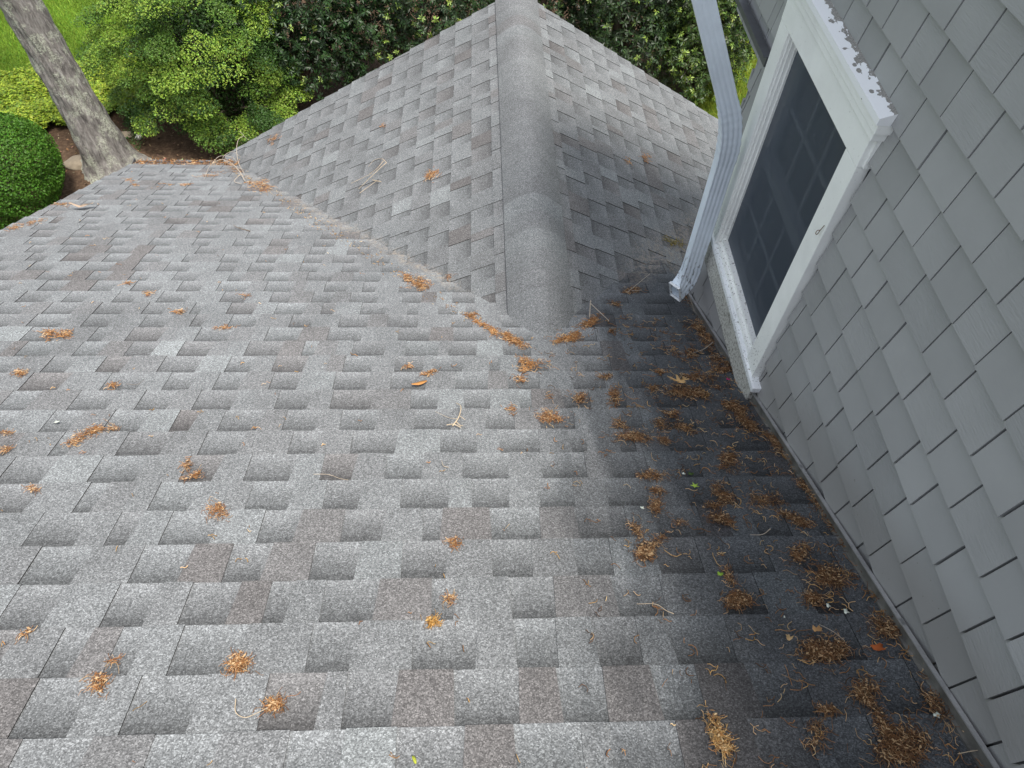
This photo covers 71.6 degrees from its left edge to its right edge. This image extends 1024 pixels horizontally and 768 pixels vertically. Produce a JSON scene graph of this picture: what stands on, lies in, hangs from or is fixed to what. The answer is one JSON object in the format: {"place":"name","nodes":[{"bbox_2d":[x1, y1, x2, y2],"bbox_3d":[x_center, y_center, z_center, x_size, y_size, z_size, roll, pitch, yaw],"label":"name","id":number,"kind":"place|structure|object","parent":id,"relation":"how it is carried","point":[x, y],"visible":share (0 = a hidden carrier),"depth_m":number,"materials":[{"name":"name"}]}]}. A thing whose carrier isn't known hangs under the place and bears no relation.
{"place":"outdoors","nodes":[
{"label":"outdoors","id":0,"kind":"place"},
{"bbox_2d":[0,0,757,118],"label":"lawn","id":1,"kind":"structure","parent":0,"point":[18,61],"depth_m":12.09,"materials":[{"name":"plant"}]},
{"bbox_2d":[647,0,755,104],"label":"rhododendron","id":2,"kind":"object","parent":1,"relation":"on","point":[691,74],"visible":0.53,"depth_m":10.71,"materials":[{"name":"green plant"}]},
{"label":"ground","id":3,"kind":"structure","parent":0,"visible":0},
{"bbox_2d":[0,0,691,225],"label":"mulch bed","id":4,"kind":"object","parent":3,"relation":"on","point":[77,181],"depth_m":10.46,"materials":[{"name":"brown soil"}]},
{"bbox_2d":[0,112,65,229],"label":"boxwood","id":5,"kind":"object","parent":4,"relation":"on","point":[13,176],"visible":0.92,"depth_m":8.72,"materials":[{"name":"green plant"}]},
{"bbox_2d":[63,155,81,170],"bbox_3d":[-6.111,-3.128,9.989,0.349,0.091,0.345,25,55,15],"label":"stone","id":6,"kind":"object","parent":4,"relation":"on","point":[73,163],"visible":0.62,"depth_m":9.92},
{"bbox_2d":[0,0,151,183],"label":"oak tree","id":7,"kind":"object","parent":4,"relation":"on","point":[104,146],"visible":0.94,"depth_m":8.97,"materials":[{"name":"grey plant"}]},
{"bbox_2d":[0,53,162,137],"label":"ground cover","id":8,"kind":"object","parent":4,"relation":"on","point":[24,90],"visible":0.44,"depth_m":10.69,"materials":[{"name":"green plant"}]},
{"bbox_2d":[121,131,133,137],"bbox_3d":[-5.658,-3.658,10.400,0.214,0.062,0.155,0,53,-3],"label":"stone","id":9,"kind":"object","parent":4,"relation":"on","point":[125,133],"visible":0.66,"depth_m":10.38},
{"bbox_2d":[18,119,265,209],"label":"bark chips","id":10,"kind":"object","parent":4,"relation":"on","point":[141,152],"visible":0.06,"depth_m":10.24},
{"bbox_2d":[69,0,314,154],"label":"layered shrub","id":11,"kind":"object","parent":4,"relation":"on","point":[177,73],"visible":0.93,"depth_m":9.47,"materials":[{"name":"green plant"}]},
{"bbox_2d":[179,0,387,115],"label":"rhododendron","id":12,"kind":"object","parent":4,"relation":"on","point":[308,72],"visible":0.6,"depth_m":10.03,"materials":[{"name":"green plant"}]},
{"bbox_2d":[311,0,486,85],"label":"rhododendron","id":13,"kind":"object","parent":4,"relation":"on","point":[400,27],"visible":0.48,"depth_m":10.11,"materials":[{"name":"green plant"}]},
{"bbox_2d":[424,0,597,40],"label":"rhododendron","id":14,"kind":"object","parent":4,"relation":"on","point":[557,6],"visible":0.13,"depth_m":10.41,"materials":[{"name":"green plant"}]},
{"bbox_2d":[555,0,691,85],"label":"rhododendron","id":15,"kind":"object","parent":4,"relation":"on","point":[619,23],"visible":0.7,"depth_m":10.37,"materials":[{"name":"green plant"}]},
{"bbox_2d":[0,0,1023,767],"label":"house","id":16,"kind":"structure","parent":3,"relation":"on","point":[834,202],"depth_m":2.10,"materials":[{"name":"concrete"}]},
{"bbox_2d":[0,428,13,437],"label":"catkin clump","id":17,"kind":"object","parent":16,"relation":"on","point":[4,431],"visible":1,"depth_m":2.41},
{"bbox_2d":[0,445,14,454],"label":"catkin clump","id":18,"kind":"object","parent":16,"relation":"on","point":[6,448],"visible":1,"depth_m":2.33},
{"bbox_2d":[11,368,29,377],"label":"catkin clump","id":19,"kind":"object","parent":16,"relation":"on","point":[20,372],"visible":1,"depth_m":2.78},
{"bbox_2d":[3,218,46,231],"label":"catkin clump","id":20,"kind":"object","parent":16,"relation":"on","point":[30,222],"visible":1,"depth_m":4.45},
{"bbox_2d":[15,625,37,643],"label":"catkin clump","id":21,"kind":"object","parent":16,"relation":"on","point":[22,633],"visible":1,"depth_m":1.68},
{"bbox_2d":[21,482,41,496],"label":"catkin clump","id":22,"kind":"object","parent":16,"relation":"on","point":[36,488],"visible":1,"depth_m":2.15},
{"bbox_2d":[32,328,73,341],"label":"catkin clump","id":23,"kind":"object","parent":16,"relation":"on","point":[48,333],"visible":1,"depth_m":3.09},
{"bbox_2d":[50,202,71,206],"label":"catkin clump","id":24,"kind":"object","parent":16,"relation":"on","point":[62,204],"visible":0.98,"depth_m":4.87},
{"bbox_2d":[69,202,93,206],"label":"dead leaf","id":25,"kind":"object","parent":16,"relation":"on","point":[82,205],"visible":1,"depth_m":4.78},
{"bbox_2d":[60,420,108,446],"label":"catkin clump","id":26,"kind":"object","parent":16,"relation":"on","point":[94,431],"visible":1,"depth_m":2.42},
{"bbox_2d":[78,671,114,698],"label":"catkin clump","id":27,"kind":"object","parent":16,"relation":"on","point":[95,686],"visible":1,"depth_m":1.56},
{"bbox_2d":[102,422,119,430],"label":"catkin clump","id":28,"kind":"object","parent":16,"relation":"on","point":[112,427],"visible":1,"depth_m":2.45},
{"bbox_2d":[105,380,119,389],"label":"catkin clump","id":29,"kind":"object","parent":16,"relation":"on","point":[113,384],"visible":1,"depth_m":2.72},
{"bbox_2d":[103,653,125,673],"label":"catkin clump","id":30,"kind":"object","parent":16,"relation":"on","point":[111,660],"visible":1,"depth_m":1.61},
{"bbox_2d":[170,309,185,314],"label":"catkin clump","id":31,"kind":"object","parent":16,"relation":"on","point":[178,312],"visible":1,"depth_m":3.33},
{"bbox_2d":[178,456,192,472],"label":"catkin clump","id":32,"kind":"object","parent":16,"relation":"on","point":[186,464],"visible":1,"depth_m":2.28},
{"bbox_2d":[136,157,239,165],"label":"gutter litter","id":33,"kind":"object","parent":16,"relation":"on","point":[181,163],"visible":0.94,"depth_m":6.09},
{"bbox_2d":[181,465,204,482],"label":"catkin clump","id":34,"kind":"object","parent":16,"relation":"on","point":[196,473],"visible":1,"depth_m":2.23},
{"bbox_2d":[201,496,232,521],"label":"catkin clump","id":35,"kind":"object","parent":16,"relation":"on","point":[217,506],"visible":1,"depth_m":2.08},
{"bbox_2d":[205,135,245,183],"bbox_3d":[-2.332,-1.831,5.829,0.320,0.240,0.982,-9,54,-9],"label":"fallen branch","id":36,"kind":"object","parent":16,"relation":"on","point":[231,163],"visible":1,"depth_m":5.84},
{"bbox_2d":[213,323,239,329],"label":"catkin clump","id":37,"kind":"object","parent":16,"relation":"on","point":[214,327],"visible":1,"depth_m":3.19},
{"bbox_2d":[218,649,263,679],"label":"catkin clump","id":38,"kind":"object","parent":16,"relation":"on","point":[243,661],"visible":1,"depth_m":1.61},
{"bbox_2d":[235,699,268,717],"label":"twig","id":39,"kind":"object","parent":16,"relation":"on","point":[248,716],"visible":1,"depth_m":1.51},
{"bbox_2d":[244,178,274,192],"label":"catkin clump","id":40,"kind":"object","parent":16,"relation":"on","point":[260,184],"visible":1,"depth_m":5.45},
{"bbox_2d":[259,687,297,717],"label":"catkin clump","id":41,"kind":"object","parent":16,"relation":"on","point":[276,703],"visible":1,"depth_m":1.52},
{"bbox_2d":[352,159,386,192],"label":"dead branch","id":42,"kind":"object","parent":16,"relation":"on","point":[373,174],"visible":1,"depth_m":4.76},
{"bbox_2d":[399,271,430,290],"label":"catkin clump","id":43,"kind":"object","parent":16,"relation":"on","point":[413,282],"visible":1,"depth_m":3.74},
{"bbox_2d":[412,380,426,384],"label":"dead leaf","id":44,"kind":"object","parent":16,"relation":"on","point":[420,382],"visible":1,"depth_m":2.78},
{"bbox_2d":[419,367,440,376],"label":"catkin clump","id":45,"kind":"object","parent":16,"relation":"on","point":[428,372],"visible":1,"depth_m":2.86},
{"bbox_2d":[420,613,443,629],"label":"catkin clump","id":46,"kind":"object","parent":16,"relation":"on","point":[431,622],"visible":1,"depth_m":1.73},
{"bbox_2d":[423,169,441,182],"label":"catkin clump","id":47,"kind":"object","parent":16,"relation":"on","point":[429,175],"visible":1,"depth_m":4.44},
{"bbox_2d":[439,589,457,608],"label":"catkin clump","id":48,"kind":"object","parent":16,"relation":"on","point":[450,596],"visible":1,"depth_m":1.80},
{"bbox_2d":[435,403,464,427],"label":"twig","id":49,"kind":"object","parent":16,"relation":"on","point":[454,418],"visible":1,"depth_m":2.53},
{"bbox_2d":[442,535,463,551],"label":"catkin clump","id":50,"kind":"object","parent":16,"relation":"on","point":[453,543],"visible":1,"depth_m":1.98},
{"bbox_2d":[462,311,480,317],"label":"catkin clump","id":51,"kind":"object","parent":16,"relation":"on","point":[469,315],"visible":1,"depth_m":3.38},
{"bbox_2d":[465,315,501,337],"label":"catkin clump","id":52,"kind":"object","parent":16,"relation":"on","point":[492,328],"visible":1,"depth_m":3.26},
{"bbox_2d":[1,169,982,767],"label":"loose catkin threads","id":53,"kind":"object","parent":16,"relation":"on","point":[693,529],"visible":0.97,"depth_m":1.99,"materials":[{"name":"plant"}]},
{"bbox_2d":[504,403,516,416],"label":"catkin clump","id":54,"kind":"object","parent":16,"relation":"on","point":[511,409],"visible":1,"depth_m":2.63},
{"bbox_2d":[488,328,542,353],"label":"catkin clump","id":55,"kind":"object","parent":16,"relation":"on","point":[515,340],"visible":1,"depth_m":3.14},
{"bbox_2d":[510,374,527,386],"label":"catkin clump","id":56,"kind":"object","parent":16,"relation":"on","point":[518,376],"visible":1,"depth_m":2.83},
{"bbox_2d":[512,353,549,375],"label":"catkin clump","id":57,"kind":"object","parent":16,"relation":"on","point":[524,367],"visible":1,"depth_m":2.94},
{"bbox_2d":[529,407,574,427],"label":"catkin clump","id":58,"kind":"object","parent":16,"relation":"on","point":[550,415],"visible":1,"depth_m":2.58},
{"bbox_2d":[550,330,593,344],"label":"catkin clump","id":59,"kind":"object","parent":16,"relation":"on","point":[572,336],"visible":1,"depth_m":3.16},
{"bbox_2d":[570,391,589,408],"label":"catkin clump","id":60,"kind":"object","parent":16,"relation":"on","point":[580,397],"visible":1,"depth_m":2.71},
{"bbox_2d":[576,312,604,329],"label":"catkin clump","id":61,"kind":"object","parent":16,"relation":"on","point":[592,322],"visible":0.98,"depth_m":3.32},
{"bbox_2d":[589,300,608,320],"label":"twig","id":62,"kind":"object","parent":16,"relation":"on","point":[596,309],"visible":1,"depth_m":3.39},
{"bbox_2d":[594,371,612,380],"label":"catkin clump","id":63,"kind":"object","parent":16,"relation":"on","point":[606,376],"visible":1,"depth_m":2.86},
{"bbox_2d":[608,327,617,335],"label":"catkin clump","id":64,"kind":"object","parent":16,"relation":"on","point":[611,331],"visible":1,"depth_m":3.25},
{"bbox_2d":[605,383,624,409],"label":"catkin clump","id":65,"kind":"object","parent":16,"relation":"on","point":[613,392],"visible":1,"depth_m":2.72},
{"bbox_2d":[609,418,628,430],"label":"catkin clump","id":66,"kind":"object","parent":16,"relation":"on","point":[618,426],"visible":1,"depth_m":2.54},
{"bbox_2d":[622,285,645,294],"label":"catkin clump","id":67,"kind":"object","parent":16,"relation":"on","point":[627,290],"visible":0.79,"depth_m":3.70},
{"bbox_2d":[602,426,666,444],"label":"catkin clump","id":68,"kind":"object","parent":16,"relation":"on","point":[635,436],"visible":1,"depth_m":2.48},
{"bbox_2d":[625,513,646,547],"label":"catkin clump","id":69,"kind":"object","parent":16,"relation":"on","point":[637,528],"visible":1,"depth_m":2.05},
{"bbox_2d":[624,538,657,566],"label":"catkin clump","id":70,"kind":"object","parent":16,"relation":"on","point":[645,553],"visible":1,"depth_m":1.96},
{"bbox_2d":[640,151,651,161],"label":"catkin clump","id":71,"kind":"object","parent":16,"relation":"on","point":[645,158],"visible":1,"depth_m":4.90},
{"bbox_2d":[644,383,661,392],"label":"catkin clump","id":72,"kind":"object","parent":16,"relation":"on","point":[653,387],"visible":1,"depth_m":2.79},
{"bbox_2d":[644,496,665,521],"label":"catkin clump","id":73,"kind":"object","parent":16,"relation":"on","point":[655,503],"visible":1,"depth_m":2.15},
{"bbox_2d":[645,485,667,496],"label":"catkin clump","id":74,"kind":"object","parent":16,"relation":"on","point":[659,490],"visible":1,"depth_m":2.21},
{"bbox_2d":[643,410,670,432],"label":"catkin clump","id":75,"kind":"object","parent":16,"relation":"on","point":[660,422],"visible":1,"depth_m":2.55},
{"bbox_2d":[634,466,681,483],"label":"catkin clump","id":76,"kind":"object","parent":16,"relation":"on","point":[649,474],"visible":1,"depth_m":2.28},
{"bbox_2d":[646,529,672,552],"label":"catkin clump","id":77,"kind":"object","parent":16,"relation":"on","point":[661,538],"visible":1,"depth_m":2.01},
{"bbox_2d":[655,368,669,375],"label":"catkin clump","id":78,"kind":"object","parent":16,"relation":"on","point":[662,370],"visible":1,"depth_m":2.91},
{"bbox_2d":[655,434,675,445],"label":"catkin clump","id":79,"kind":"object","parent":16,"relation":"on","point":[666,441],"visible":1,"depth_m":2.46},
{"bbox_2d":[660,407,683,421],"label":"catkin clump","id":80,"kind":"object","parent":16,"relation":"on","point":[670,413],"visible":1,"depth_m":2.62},
{"bbox_2d":[663,236,687,247],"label":"catkin clump","id":81,"kind":"object","parent":16,"relation":"on","point":[672,243],"visible":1,"depth_m":4.43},
{"bbox_2d":[668,375,688,382],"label":"oak leaf","id":82,"kind":"object","parent":16,"relation":"on","point":[683,378],"visible":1,"depth_m":2.81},
{"bbox_2d":[662,417,697,435],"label":"catkin clump","id":83,"kind":"object","parent":16,"relation":"on","point":[682,428],"visible":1,"depth_m":2.54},
{"bbox_2d":[672,518,688,528],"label":"catkin clump","id":84,"kind":"object","parent":16,"relation":"on","point":[678,522],"visible":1,"depth_m":2.08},
{"bbox_2d":[664,347,703,360],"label":"catkin clump","id":85,"kind":"object","parent":16,"relation":"on","point":[691,352],"visible":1,"depth_m":3.06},
{"bbox_2d":[647,381,731,403],"bbox_3d":[0.684,0.033,2.763,0.344,0.062,0.149,0,53,-3],"label":"catkin clump","id":86,"kind":"object","parent":16,"relation":"on","point":[694,392],"visible":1,"depth_m":2.76,"materials":[{"name":"plant"}]},
{"bbox_2d":[676,371,718,382],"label":"catkin clump","id":87,"kind":"object","parent":16,"relation":"on","point":[692,374],"visible":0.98,"depth_m":2.88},
{"bbox_2d":[689,315,722,365],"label":"catkin clump","id":88,"kind":"object","parent":16,"relation":"on","point":[704,335],"visible":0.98,"depth_m":3.22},
{"bbox_2d":[693,500,726,511],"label":"catkin clump","id":89,"kind":"object","parent":16,"relation":"on","point":[713,505],"visible":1,"depth_m":2.15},
{"bbox_2d":[706,480,723,497],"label":"catkin clump","id":90,"kind":"object","parent":16,"relation":"on","point":[715,486],"visible":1,"depth_m":2.23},
{"bbox_2d":[700,354,732,373],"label":"catkin clump","id":91,"kind":"object","parent":16,"relation":"on","point":[724,368],"visible":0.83,"depth_m":2.96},
{"bbox_2d":[697,700,739,766],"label":"catkin clump","id":92,"kind":"object","parent":16,"relation":"on","point":[718,733],"visible":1,"depth_m":1.48,"materials":[{"name":"plant"}]},
{"bbox_2d":[706,509,737,529],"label":"catkin clump","id":93,"kind":"object","parent":16,"relation":"on","point":[719,517],"visible":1,"depth_m":2.10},
{"bbox_2d":[712,487,736,508],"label":"catkin clump","id":94,"kind":"object","parent":16,"relation":"on","point":[726,495],"visible":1,"depth_m":2.19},
{"bbox_2d":[709,446,742,480],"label":"catkin clump","id":95,"kind":"object","parent":16,"relation":"on","point":[731,456],"visible":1,"depth_m":2.36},
{"bbox_2d":[718,553,740,589],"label":"catkin clump","id":96,"kind":"object","parent":16,"relation":"on","point":[729,574],"visible":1,"depth_m":1.89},
{"bbox_2d":[719,394,753,421],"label":"catkin clump","id":97,"kind":"object","parent":16,"relation":"on","point":[731,404],"visible":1,"depth_m":2.66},
{"bbox_2d":[718,579,767,613],"bbox_3d":[0.577,0.548,1.828,0.122,0.054,0.102,-10,54,-10],"label":"catkin clump","id":98,"kind":"object","parent":16,"relation":"on","point":[740,598],"visible":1,"depth_m":1.81,"materials":[{"name":"plant"}]},
{"bbox_2d":[726,409,762,436],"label":"catkin clump","id":99,"kind":"object","parent":16,"relation":"on","point":[748,425],"visible":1,"depth_m":2.56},
{"bbox_2d":[746,489,790,507],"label":"catkin clump","id":100,"kind":"object","parent":16,"relation":"on","point":[763,497],"visible":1,"depth_m":2.19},
{"bbox_2d":[759,418,793,467],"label":"catkin clump","id":101,"kind":"object","parent":16,"relation":"on","point":[776,443],"visible":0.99,"depth_m":2.46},
{"bbox_2d":[766,505,814,528],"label":"catkin clump","id":102,"kind":"object","parent":16,"relation":"on","point":[796,519],"visible":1,"depth_m":2.10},
{"bbox_2d":[778,534,820,565],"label":"catkin clump","id":103,"kind":"object","parent":16,"relation":"on","point":[796,552],"visible":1,"depth_m":1.98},
{"bbox_2d":[704,0,897,399],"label":"window","id":104,"kind":"structure","parent":16,"relation":"in","point":[819,113],"depth_m":2.45,"materials":[{"name":"paint"}]},
{"bbox_2d":[793,473,826,517],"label":"catkin clump","id":105,"kind":"object","parent":16,"relation":"on","point":[803,485],"visible":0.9,"depth_m":2.22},
{"bbox_2d":[794,587,830,612],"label":"catkin clump","id":106,"kind":"object","parent":16,"relation":"on","point":[813,596],"visible":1,"depth_m":1.83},
{"bbox_2d":[799,706,834,759],"bbox_3d":[0.652,0.734,1.497,0.066,0.049,0.127,34,58,21],"label":"catkin clump","id":107,"kind":"object","parent":16,"relation":"on","point":[815,728],"visible":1,"depth_m":1.49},
{"bbox_2d":[812,625,821,631],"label":"tan leaf","id":108,"kind":"object","parent":16,"relation":"on","point":[818,628],"visible":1,"depth_m":1.71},
{"bbox_2d":[779,629,871,672],"bbox_3d":[0.748,0.631,1.688,0.225,0.055,0.104,-12,54,-12],"label":"catkin clump","id":109,"kind":"object","parent":16,"relation":"on","point":[823,649],"visible":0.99,"depth_m":1.68,"materials":[{"name":"plant"}]},
{"bbox_2d":[795,558,857,592],"bbox_3d":[0.854,0.517,1.901,0.156,0.050,0.104,-6,53,-8],"label":"catkin clump","id":110,"kind":"object","parent":16,"relation":"on","point":[830,577],"visible":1,"depth_m":1.90,"materials":[{"name":"plant"}]},
{"bbox_2d":[812,700,848,717],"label":"catkin clump","id":111,"kind":"object","parent":16,"relation":"on","point":[821,708],"visible":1,"depth_m":1.54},
{"bbox_2d":[821,516,845,551],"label":"catkin clump","id":112,"kind":"object","parent":16,"relation":"on","point":[829,522],"visible":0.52,"depth_m":2.07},
{"bbox_2d":[838,673,885,712],"bbox_3d":[0.778,0.689,1.583,0.111,0.045,0.093,0,53,-3],"label":"catkin clump","id":113,"kind":"object","parent":16,"relation":"on","point":[866,695],"visible":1,"depth_m":1.58,"materials":[{"name":"plant"}]},
{"bbox_2d":[870,643,885,650],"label":"red leaf","id":114,"kind":"object","parent":16,"relation":"on","point":[878,647],"visible":1,"depth_m":1.69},
{"bbox_2d":[863,702,895,739],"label":"catkin clump","id":115,"kind":"object","parent":16,"relation":"on","point":[880,719],"visible":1,"depth_m":1.52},
{"bbox_2d":[866,608,900,642],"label":"catkin clump","id":116,"kind":"object","parent":16,"relation":"on","point":[888,630],"visible":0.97,"depth_m":1.74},
{"bbox_2d":[847,713,952,767],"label":"catkin clump","id":117,"kind":"object","parent":16,"relation":"on","point":[904,748],"visible":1,"depth_m":1.47,"materials":[{"name":"plant"}]},
{"bbox_2d":[909,670,959,745],"bbox_3d":[0.929,0.709,1.560,0.068,0.080,0.174,7,53,3],"label":"catkin clump","id":118,"kind":"object","parent":16,"relation":"on","point":[931,699],"visible":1,"depth_m":1.56,"materials":[{"name":"plant"}]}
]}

